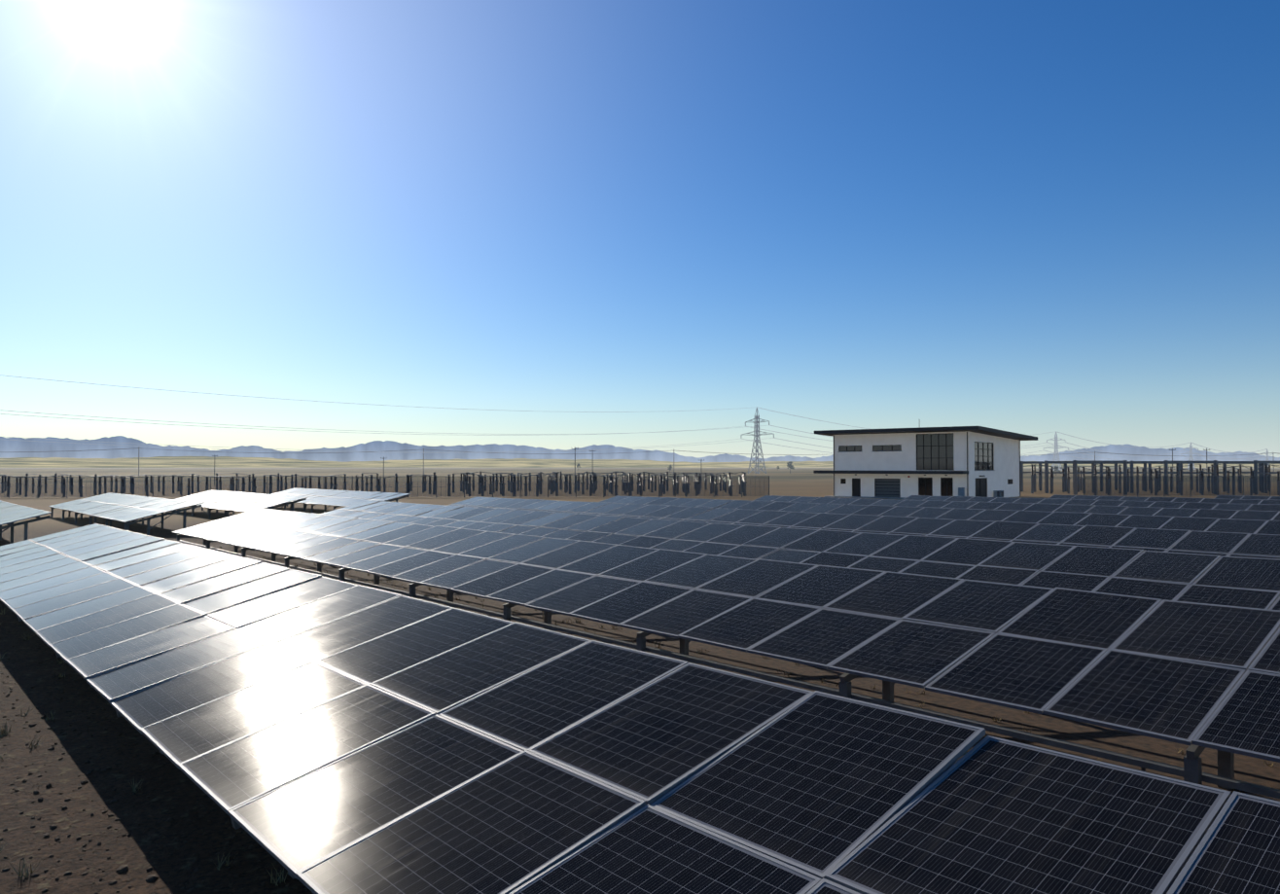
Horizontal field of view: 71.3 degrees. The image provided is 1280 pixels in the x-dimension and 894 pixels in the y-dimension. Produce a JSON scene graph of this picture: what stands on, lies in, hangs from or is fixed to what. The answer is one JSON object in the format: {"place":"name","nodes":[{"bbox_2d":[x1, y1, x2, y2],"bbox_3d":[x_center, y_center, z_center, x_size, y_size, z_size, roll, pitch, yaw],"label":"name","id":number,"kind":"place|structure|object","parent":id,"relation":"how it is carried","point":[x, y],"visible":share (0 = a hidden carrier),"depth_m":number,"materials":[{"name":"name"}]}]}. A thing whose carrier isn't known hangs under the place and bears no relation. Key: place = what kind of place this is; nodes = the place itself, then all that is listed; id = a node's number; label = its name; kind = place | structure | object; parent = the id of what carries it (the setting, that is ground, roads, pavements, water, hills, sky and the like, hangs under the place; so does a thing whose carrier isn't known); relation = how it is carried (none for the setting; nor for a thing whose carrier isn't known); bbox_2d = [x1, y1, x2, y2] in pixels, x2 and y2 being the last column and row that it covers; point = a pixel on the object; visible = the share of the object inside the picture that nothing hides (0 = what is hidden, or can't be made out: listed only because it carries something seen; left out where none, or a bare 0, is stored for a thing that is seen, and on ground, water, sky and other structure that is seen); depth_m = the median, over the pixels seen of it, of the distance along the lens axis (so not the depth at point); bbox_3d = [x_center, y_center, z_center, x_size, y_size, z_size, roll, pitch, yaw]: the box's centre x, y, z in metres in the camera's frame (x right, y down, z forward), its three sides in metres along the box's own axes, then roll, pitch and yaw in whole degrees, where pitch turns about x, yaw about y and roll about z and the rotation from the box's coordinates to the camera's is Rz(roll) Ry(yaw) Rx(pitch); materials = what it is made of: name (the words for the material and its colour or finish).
{"place":"outdoors","nodes":[
{"label":"outdoors","id":0,"kind":"place"},
{"bbox_2d":[0,467,1279,893],"bbox_3d":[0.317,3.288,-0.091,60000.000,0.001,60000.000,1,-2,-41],"label":"ground","id":1,"kind":"structure","parent":0,"point":[152,814],"depth_m":10.55,"materials":[{"name":"brown soil"}]},
{"bbox_2d":[0,608,287,886],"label":"dry grass tufts","id":2,"kind":"object","parent":1,"relation":"on","point":[2,731],"visible":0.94,"depth_m":7.38,"materials":[{"name":"brown plant"}]},
{"bbox_2d":[0,604,309,893],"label":"pebbles","id":3,"kind":"object","parent":1,"relation":"on","point":[124,868],"visible":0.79,"depth_m":8.52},
{"bbox_2d":[0,472,437,497],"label":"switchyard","id":4,"kind":"object","parent":1,"relation":"on","point":[5,485],"visible":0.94,"depth_m":106.55,"materials":[{"name":"grey metal"}]},
{"bbox_2d":[408,471,769,497],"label":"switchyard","id":5,"kind":"object","parent":1,"relation":"on","point":[552,484],"visible":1,"depth_m":102.66,"materials":[{"name":"grey metal"}]},
{"bbox_2d":[0,495,1234,878],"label":"support posts","id":6,"kind":"object","parent":1,"relation":"on","point":[1192,765],"visible":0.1,"depth_m":15.14,"materials":[{"name":"metal"}]},
{"bbox_2d":[0,488,1279,893],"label":"solar panels","id":7,"kind":"object","parent":6,"relation":"on","point":[819,782],"visible":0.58,"depth_m":6.46,"materials":[{"name":"glass"}]},
{"bbox_2d":[0,487,1279,893],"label":"solar panel frames","id":8,"kind":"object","parent":6,"relation":"on","point":[1187,859],"visible":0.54,"depth_m":6.71,"materials":[{"name":"silver metal"}]},
{"bbox_2d":[171,494,1279,762],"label":"solar panel frames","id":9,"kind":"structure","parent":6,"relation":"on","point":[1247,667],"depth_m":16.25,"materials":[{"name":"silver metal"}]},
{"bbox_2d":[173,495,1279,757],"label":"solar panels","id":10,"kind":"object","parent":9,"relation":"in","point":[1161,695],"depth_m":17.08,"materials":[{"name":"glass"}]},
{"bbox_2d":[14,447,1276,476],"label":"utility pole line","id":11,"kind":"object","parent":1,"relation":"on","point":[559,453],"visible":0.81,"depth_m":341.50,"materials":[{"name":"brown wood"}]},
{"bbox_2d":[212,446,1209,490],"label":"utility poles","id":12,"kind":"object","parent":1,"relation":"on","point":[1172,449],"visible":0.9,"depth_m":129.64,"materials":[{"name":"grey metal"}]},
{"bbox_2d":[179,539,1279,799],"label":"support rail","id":13,"kind":"object","parent":1,"relation":"on","point":[1166,767],"visible":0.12,"depth_m":11.10,"materials":[{"name":"metal"}]},
{"bbox_2d":[210,543,1279,801],"bbox_3d":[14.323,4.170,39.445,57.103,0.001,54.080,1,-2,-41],"label":"supports","id":14,"kind":"object","parent":1,"relation":"on","point":[1253,769],"visible":0.04,"depth_m":12.60,"materials":[{"name":"grey metal"}]},
{"bbox_2d":[214,544,1276,790],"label":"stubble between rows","id":15,"kind":"object","parent":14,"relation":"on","point":[660,644],"visible":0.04,"depth_m":17.18,"materials":[{"name":"brown plant"}]},
{"bbox_2d":[742,407,774,473],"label":"transmission pylon","id":16,"kind":"object","parent":1,"relation":"on","point":[756,441],"visible":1,"depth_m":429.90,"materials":[{"name":"silver metal"}]},
{"bbox_2d":[0,375,1274,461],"bbox_3d":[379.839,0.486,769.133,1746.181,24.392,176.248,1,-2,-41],"label":"power line conductors","id":17,"kind":"object","parent":16,"relation":"attached to","point":[551,434],"visible":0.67,"depth_m":319.58,"materials":[{"name":"silver metal"}]},
{"bbox_2d":[576,461,1258,475],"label":"distant trees","id":18,"kind":"object","parent":1,"relation":"on","point":[790,465],"visible":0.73,"depth_m":464.04,"materials":[{"name":"green plant"}]},
{"bbox_2d":[813,426,1037,498],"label":"trim","id":19,"kind":"structure","parent":1,"relation":"on","point":[993,432],"depth_m":93.41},
{"bbox_2d":[1043,431,1068,470],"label":"transmission pylon","id":20,"kind":"object","parent":1,"relation":"on","point":[1055,438],"visible":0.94,"depth_m":724.39,"materials":[{"name":"grey metal"}]},
{"bbox_2d":[1020,460,1279,497],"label":"fence","id":21,"kind":"object","parent":1,"relation":"on","point":[1263,477],"visible":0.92,"depth_m":110.98,"materials":[{"name":"grey metal"}]},
{"bbox_2d":[1181,442,1201,469],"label":"transmission pylon","id":22,"kind":"object","parent":1,"relation":"on","point":[1191,458],"visible":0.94,"depth_m":1048.44,"materials":[{"name":"grey metal"}]},
{"bbox_2d":[1261,448,1275,465],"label":"transmission pylon","id":23,"kind":"object","parent":1,"relation":"on","point":[1267,452],"visible":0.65,"depth_m":1401.83,"materials":[{"name":"grey metal"}]},
{"bbox_2d":[0,435,1279,462],"bbox_3d":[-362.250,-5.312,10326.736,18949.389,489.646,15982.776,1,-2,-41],"label":"hills","id":24,"kind":"structure","parent":0,"point":[9,447],"depth_m":14680.35,"materials":[{"name":"grey stone"}]},
{"bbox_2d":[0,456,1279,467],"bbox_3d":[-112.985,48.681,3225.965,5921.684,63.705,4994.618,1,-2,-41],"label":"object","id":25,"kind":"structure","parent":0,"point":[162,462],"depth_m":4706.06,"materials":[{"name":"beige"}]},
{"bbox_2d":[0,0,1279,458],"label":"sky","id":26,"kind":"structure","parent":0,"point":[1025,217],"materials":[{"name":"blue"}]},
{"bbox_2d":[834,430,1019,497],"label":"building walls","id":27,"kind":"structure","parent":0,"point":[939,451],"depth_m":93.93,"materials":[{"name":"white paint"}]}
]}

